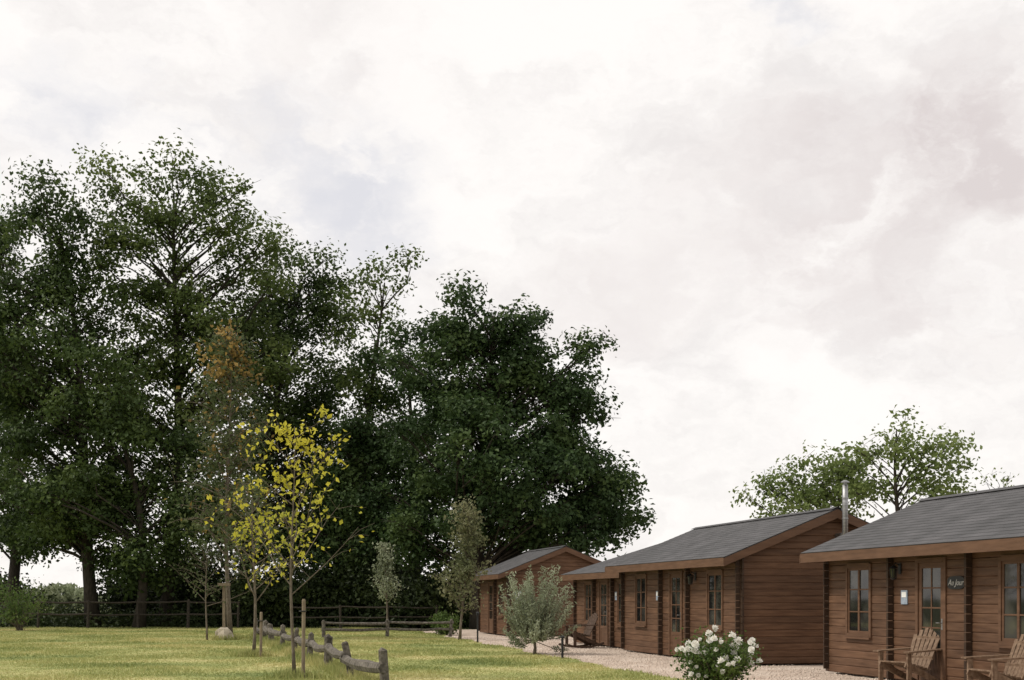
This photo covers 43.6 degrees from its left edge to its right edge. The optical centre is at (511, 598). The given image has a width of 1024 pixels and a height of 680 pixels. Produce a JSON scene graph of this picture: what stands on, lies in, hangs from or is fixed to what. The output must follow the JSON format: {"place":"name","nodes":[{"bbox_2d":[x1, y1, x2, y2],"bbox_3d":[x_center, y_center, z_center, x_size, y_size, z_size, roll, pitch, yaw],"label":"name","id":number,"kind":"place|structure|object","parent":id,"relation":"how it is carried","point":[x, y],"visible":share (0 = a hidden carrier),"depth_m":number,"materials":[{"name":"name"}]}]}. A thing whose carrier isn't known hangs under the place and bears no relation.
{"place":"outdoors","nodes":[
{"label":"outdoors","id":0,"kind":"place"},
{"bbox_2d":[8,607,468,628],"bbox_3d":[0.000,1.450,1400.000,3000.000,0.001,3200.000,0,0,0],"label":"ground","id":1,"kind":"structure","parent":0,"point":[250,626],"depth_m":63.78,"materials":[{"name":"green plant"}]},
{"bbox_2d":[0,571,64,615],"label":"understorey bush","id":2,"kind":"object","parent":1,"relation":"on","point":[28,585],"visible":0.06,"depth_m":74.00,"materials":[{"name":"green plant"}]},
{"bbox_2d":[0,209,75,622],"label":"tall tree","id":3,"kind":"object","parent":1,"relation":"on","point":[14,569],"visible":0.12,"depth_m":69.64,"materials":[{"name":"green plant"}]},
{"bbox_2d":[0,155,174,627],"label":"tall tree","id":4,"kind":"object","parent":1,"relation":"on","point":[18,391],"visible":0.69,"depth_m":63.40,"materials":[{"name":"green plant"}]},
{"bbox_2d":[2,581,257,606],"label":"distant hedgerow","id":5,"kind":"object","parent":1,"relation":"on","point":[71,591],"visible":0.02,"depth_m":206.74,"materials":[{"name":"green plant"}]},
{"bbox_2d":[96,559,180,617],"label":"understorey bush","id":6,"kind":"object","parent":1,"relation":"on","point":[114,597],"visible":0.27,"depth_m":70.48,"materials":[{"name":"green plant"}]},
{"bbox_2d":[63,128,309,626],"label":"tall tree","id":7,"kind":"object","parent":1,"relation":"on","point":[175,335],"visible":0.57,"depth_m":65.48,"materials":[{"name":"green plant"}]},
{"bbox_2d":[151,558,224,592],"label":"understorey bush","id":8,"kind":"object","parent":1,"relation":"on","point":[211,569],"visible":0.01,"depth_m":75.52,"materials":[{"name":"green plant"}]},
{"bbox_2d":[149,546,257,625],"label":"understorey bush","id":9,"kind":"object","parent":1,"relation":"on","point":[185,592],"visible":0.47,"depth_m":65.97,"materials":[{"name":"green plant"}]},
{"bbox_2d":[0,594,469,627],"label":"undergrowth","id":10,"kind":"object","parent":1,"relation":"on","point":[76,621],"visible":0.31,"depth_m":63.55,"materials":[{"name":"green plant"}]},
{"bbox_2d":[208,546,346,626],"bbox_3d":[-11.853,-0.658,63.971,6.770,4.338,6.768,0,0,41],"label":"understorey bush","id":11,"kind":"object","parent":1,"relation":"on","point":[274,597],"visible":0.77,"depth_m":62.97,"materials":[{"name":"green plant"}]},
{"bbox_2d":[198,233,390,577],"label":"tall tree","id":12,"kind":"object","parent":1,"relation":"on","point":[306,403],"visible":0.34,"depth_m":70.50,"materials":[{"name":"green plant"}]},
{"bbox_2d":[279,544,371,625],"bbox_3d":[-9.589,-0.644,66.179,7.097,4.400,7.298,0,0,0],"label":"understorey bush","id":13,"kind":"object","parent":1,"relation":"on","point":[329,591],"visible":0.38,"depth_m":64.28,"materials":[{"name":"green plant"}]},
{"bbox_2d":[251,305,468,583],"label":"tall tree","id":14,"kind":"object","parent":1,"relation":"on","point":[367,443],"visible":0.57,"depth_m":65.83,"materials":[{"name":"green plant"}]},
{"bbox_2d":[299,242,428,546],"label":"tall tree","id":15,"kind":"object","parent":1,"relation":"on","point":[374,314],"visible":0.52,"depth_m":67.54,"materials":[{"name":"green plant"}]},
{"bbox_2d":[313,537,438,626],"bbox_3d":[-6.980,-0.823,65.205,6.882,4.665,6.633,0,0,0],"label":"understorey bush","id":16,"kind":"object","parent":1,"relation":"on","point":[369,582],"visible":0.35,"depth_m":63.78,"materials":[{"name":"green plant"}]},
{"bbox_2d":[350,552,469,628],"bbox_3d":[-4.343,-0.533,63.609,7.210,4.099,6.951,0,0,0],"label":"understorey bush","id":17,"kind":"object","parent":1,"relation":"on","point":[428,595],"visible":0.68,"depth_m":62.15,"materials":[{"name":"green plant"}]},
{"bbox_2d":[415,550,485,625],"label":"understorey bush","id":18,"kind":"object","parent":1,"relation":"on","point":[457,582],"depth_m":65.02,"materials":[{"name":"green plant"}]},
{"bbox_2d":[370,269,657,628],"bbox_3d":[0.115,-7.075,60.127,13.749,17.195,9.769,0,0,0],"label":"tall tree","id":19,"kind":"object","parent":1,"relation":"on","point":[553,454],"visible":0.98,"depth_m":59.84,"materials":[{"name":"green plant"}]},
{"bbox_2d":[728,440,884,520],"bbox_3d":[11.123,-2.190,47.639,5.832,7.393,3.696,0,0,-13],"label":"broadleaf tree","id":20,"kind":"object","parent":1,"relation":"on","point":[807,495],"visible":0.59,"depth_m":47.57,"materials":[{"name":"green plant"}]},
{"bbox_2d":[813,404,982,516],"bbox_3d":[13.895,-2.739,46.245,5.578,8.495,3.939,0,0,37],"label":"broadleaf tree","id":21,"kind":"object","parent":1,"relation":"on","point":[895,442],"visible":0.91,"depth_m":45.65,"materials":[{"name":"green plant"}]},
{"bbox_2d":[973,467,1018,488],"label":"broadleaf tree","id":22,"kind":"object","parent":1,"relation":"on","point":[1007,479],"visible":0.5,"depth_m":41.95,"materials":[{"name":"green plant"}]},
{"bbox_2d":[0,628,682,679],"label":"lawn","id":23,"kind":"structure","parent":0,"point":[181,662],"depth_m":28.56,"materials":[{"name":"green plant"}]},
{"bbox_2d":[0,567,53,630],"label":"garden shrub","id":24,"kind":"object","parent":23,"relation":"on","point":[13,615],"visible":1,"depth_m":56.82,"materials":[{"name":"green plant"}]},
{"bbox_2d":[0,328,232,627],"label":"tall tree","id":25,"kind":"object","parent":23,"relation":"on","point":[133,489],"visible":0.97,"depth_m":61.28,"materials":[{"name":"green plant"}]},
{"bbox_2d":[0,599,239,627],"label":"paddock fence","id":26,"kind":"object","parent":23,"relation":"on","point":[137,602],"visible":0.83,"depth_m":61.56,"materials":[{"name":"brown wood"}]},
{"bbox_2d":[166,535,260,639],"bbox_3d":[-10.032,-0.372,43.963,3.101,3.667,2.587,0,0,25],"label":"young tree","id":27,"kind":"object","parent":23,"relation":"on","point":[208,563],"visible":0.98,"depth_m":43.97,"materials":[{"name":"green plant"}]},
{"bbox_2d":[215,583,233,638],"bbox_3d":[-9.943,0.468,44.196,0.590,1.996,0.552,0,0,-40],"label":"bird table","id":28,"kind":"object","parent":23,"relation":"on","point":[223,629],"visible":0.9,"depth_m":44.16,"materials":[{"name":"wood"}]},
{"bbox_2d":[156,318,299,632],"bbox_3d":[-9.956,-4.210,45.059,5.018,11.352,4.737,0,0,0],"label":"birch tree","id":29,"kind":"object","parent":23,"relation":"on","point":[224,373],"visible":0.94,"depth_m":44.84,"materials":[{"name":"green plant"}]},
{"bbox_2d":[258,612,262,656],"bbox_3d":[-6.154,0.905,31.289,0.136,1.150,0.090,0,0,0],"label":"tree stake","id":30,"kind":"object","parent":23,"relation":"on","point":[261,629],"visible":0.89,"depth_m":31.27,"materials":[{"name":"brown wood"}]},
{"bbox_2d":[204,474,323,649],"bbox_3d":[-6.372,-0.819,31.358,2.860,4.564,2.107,0,0,32],"label":"young tree","id":31,"kind":"object","parent":23,"relation":"on","point":[252,486],"visible":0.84,"depth_m":31.47,"materials":[{"name":"yellow plant"}]},
{"bbox_2d":[207,404,373,672],"bbox_3d":[-3.999,-1.052,22.948,2.722,5.028,3.120,0,0,12],"label":"young tree","id":32,"kind":"object","parent":23,"relation":"on","point":[283,479],"visible":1,"depth_m":22.85,"materials":[{"name":"yellow plant"}]},
{"bbox_2d":[299,599,305,677],"bbox_3d":[-3.730,0.745,22.789,0.136,1.470,0.089,0,0,0],"label":"tree stake","id":33,"kind":"object","parent":23,"relation":"on","point":[303,611],"visible":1,"depth_m":22.77,"materials":[{"name":"brown wood"}]},
{"bbox_2d":[256,618,388,679],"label":"rustic fence","id":34,"kind":"object","parent":23,"relation":"on","point":[331,652],"visible":0.83,"depth_m":25.02,"materials":[{"name":"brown wood"}]},
{"bbox_2d":[293,605,437,627],"bbox_3d":[-7.067,0.887,61.199,7.073,1.192,0.158,0,0,0],"label":"paddock fence","id":35,"kind":"object","parent":23,"relation":"on","point":[340,616],"visible":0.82,"depth_m":61.17,"materials":[{"name":"brown wood"}]},
{"bbox_2d":[321,619,453,636],"bbox_3d":[-4.576,1.115,47.204,4.862,0.738,0.159,0,0,-7],"label":"rustic fence","id":36,"kind":"object","parent":23,"relation":"on","point":[387,623],"visible":0.93,"depth_m":47.14,"materials":[{"name":"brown wood"}]},
{"bbox_2d":[368,538,408,618],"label":"young tree","id":37,"kind":"object","parent":23,"relation":"on","point":[384,567],"visible":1,"depth_m":56.88,"materials":[{"name":"green plant"}]},
{"bbox_2d":[426,494,495,639],"bbox_3d":[-1.744,-1.085,43.907,1.836,5.098,2.409,0,0,45],"label":"columnar tree","id":38,"kind":"object","parent":23,"relation":"on","point":[464,569],"visible":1,"depth_m":43.86,"materials":[{"name":"green plant"}]},
{"bbox_2d":[476,612,478,642],"bbox_3d":[-1.115,0.945,41.500,0.105,1.030,0.110,0,0,0],"label":"garden light","id":39,"kind":"object","parent":23,"relation":"on","point":[477,613],"visible":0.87,"depth_m":41.47,"materials":[{"name":"black metal"}]},
{"bbox_2d":[497,564,580,653],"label":"olive tree","id":40,"kind":"object","parent":23,"relation":"on","point":[527,620],"visible":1,"depth_m":32.43,"materials":[{"name":"green plant"}]},
{"bbox_2d":[560,636,564,658],"bbox_3d":[1.189,1.170,30.200,0.105,0.580,0.110,0,0,0],"label":"garden light","id":41,"kind":"object","parent":23,"relation":"on","point":[562,646],"visible":0.87,"depth_m":30.18,"materials":[{"name":"black metal"}]},
{"bbox_2d":[670,625,769,679],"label":"rose bush","id":42,"kind":"object","parent":23,"relation":"on","point":[708,658],"visible":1,"depth_m":19.75,"materials":[{"name":"white plant"}]},
{"bbox_2d":[0,0,1023,593],"label":"sky","id":43,"kind":"structure","parent":0,"point":[790,223],"materials":[{"name":"white"}]},
{"bbox_2d":[422,629,898,679],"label":"path","id":44,"kind":"structure","parent":0,"point":[473,632],"depth_m":28.68,"materials":[{"name":"beige gravel"}]},
{"bbox_2d":[426,606,465,634],"bbox_3d":[-2.657,0.870,49.985,1.461,1.172,1.688,0,0,34],"label":"garden shrub","id":45,"kind":"object","parent":44,"relation":"on","point":[442,617],"visible":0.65,"depth_m":49.80,"materials":[{"name":"green plant"}]},
{"bbox_2d":[469,545,601,635],"bbox_3d":[1.379,-0.306,51.075,5.256,3.412,5.756,0,0,-13],"label":"log cabin","id":46,"kind":"object","parent":44,"relation":"on","point":[566,558],"visible":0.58,"depth_m":48.56,"materials":[{"name":"brown wood"}]},
{"bbox_2d":[489,584,491,632],"bbox_3d":[-0.849,0.396,51.113,0.089,1.968,0.776,0,0,-13],"label":"door","id":47,"kind":"structure","parent":46,"relation":"in","point":[490,585],"depth_m":51.25,"materials":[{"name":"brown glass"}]},
{"bbox_2d":[498,582,503,617],"bbox_3d":[-0.443,0.047,49.358,0.100,1.385,0.940,0,0,-13],"label":"window","id":48,"kind":"structure","parent":46,"relation":"in","point":[500,601],"depth_m":49.47,"materials":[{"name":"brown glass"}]},
{"bbox_2d":[558,613,603,647],"bbox_3d":[2.002,0.922,37.019,1.167,1.015,0.810,0,0,-20],"label":"garden chair","id":49,"kind":"object","parent":44,"relation":"on","point":[588,629],"visible":0.88,"depth_m":36.91,"materials":[{"name":"brown wood"}]},
{"bbox_2d":[560,543,659,647],"bbox_3d":[6.099,-0.306,38.905,7.956,3.412,6.056,0,0,-13],"label":"log cabin","id":50,"kind":"object","parent":44,"relation":"on","point":[597,588],"visible":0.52,"depth_m":38.33,"materials":[{"name":"brown wood"}]},
{"bbox_2d":[584,581,592,623],"bbox_3d":[2.360,0.120,39.508,0.057,1.330,0.810,0,0,-13],"label":"window","id":51,"kind":"structure","parent":50,"relation":"in","point":[588,601],"depth_m":39.61,"materials":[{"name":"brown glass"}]},
{"bbox_2d":[600,581,606,644],"bbox_3d":[2.703,0.441,37.969,0.089,1.878,0.726,0,0,-13],"label":"door","id":52,"kind":"structure","parent":50,"relation":"in","point":[603,585],"depth_m":38.03,"materials":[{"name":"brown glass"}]},
{"bbox_2d":[615,579,622,626],"bbox_3d":[3.089,0.137,36.340,0.100,1.365,0.740,0,0,-13],"label":"window","id":53,"kind":"structure","parent":50,"relation":"in","point":[619,589],"depth_m":36.55,"materials":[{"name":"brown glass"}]},
{"bbox_2d":[605,480,868,663],"bbox_3d":[6.067,-0.565,31.381,5.256,3.930,8.483,0,0,-13],"label":"log cabin","id":54,"kind":"object","parent":44,"relation":"on","point":[759,582],"visible":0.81,"depth_m":27.81,"materials":[{"name":"brown wood"}]},
{"bbox_2d":[633,573,646,626],"bbox_3d":[3.351,0.047,33.422,0.100,1.385,0.940,0,0,-13],"label":"window","id":55,"kind":"structure","parent":54,"relation":"in","point":[640,579],"depth_m":33.40,"materials":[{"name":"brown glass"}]},
{"bbox_2d":[670,574,679,654],"bbox_3d":[3.974,0.396,30.939,0.032,1.968,0.736,0,0,-13],"label":"door","id":56,"kind":"structure","parent":54,"relation":"in","point":[674,578],"depth_m":31.05,"materials":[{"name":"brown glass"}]},
{"bbox_2d":[704,569,723,631],"bbox_3d":[4.510,0.047,28.542,0.100,1.385,0.970,0,0,-13],"label":"window","id":57,"kind":"structure","parent":54,"relation":"in","point":[714,578],"depth_m":28.56,"materials":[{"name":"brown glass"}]},
{"bbox_2d":[873,628,942,679],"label":"garden chair","id":58,"kind":"object","parent":44,"relation":"on","point":[917,662],"visible":1,"depth_m":21.00,"materials":[{"name":"brown wood"}]},
{"bbox_2d":[800,485,1023,679],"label":"log cabin","id":59,"kind":"object","parent":44,"relation":"on","point":[948,570],"visible":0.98,"depth_m":21.45,"materials":[{"name":"brown wood"}]},
{"bbox_2d":[843,563,871,639],"bbox_3d":[6.330,0.047,23.418,0.100,1.385,0.960,0,0,-13],"label":"window","id":60,"kind":"structure","parent":59,"relation":"in","point":[858,576],"depth_m":23.42,"materials":[{"name":"brown glass"}]},
{"bbox_2d":[919,562,942,679],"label":"door","id":61,"kind":"structure","parent":59,"relation":"in","point":[930,574],"depth_m":21.03,"materials":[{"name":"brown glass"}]},
{"bbox_2d":[995,554,1023,648],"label":"window","id":62,"kind":"structure","parent":59,"relation":"in","point":[1010,567],"depth_m":19.01,"materials":[{"name":"brown glass"}]},
{"bbox_2d":[961,634,1023,679],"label":"garden chair","id":63,"kind":"object","parent":44,"relation":"on","point":[1014,668],"visible":1,"depth_m":18.52,"materials":[{"name":"brown wood"}]}
]}

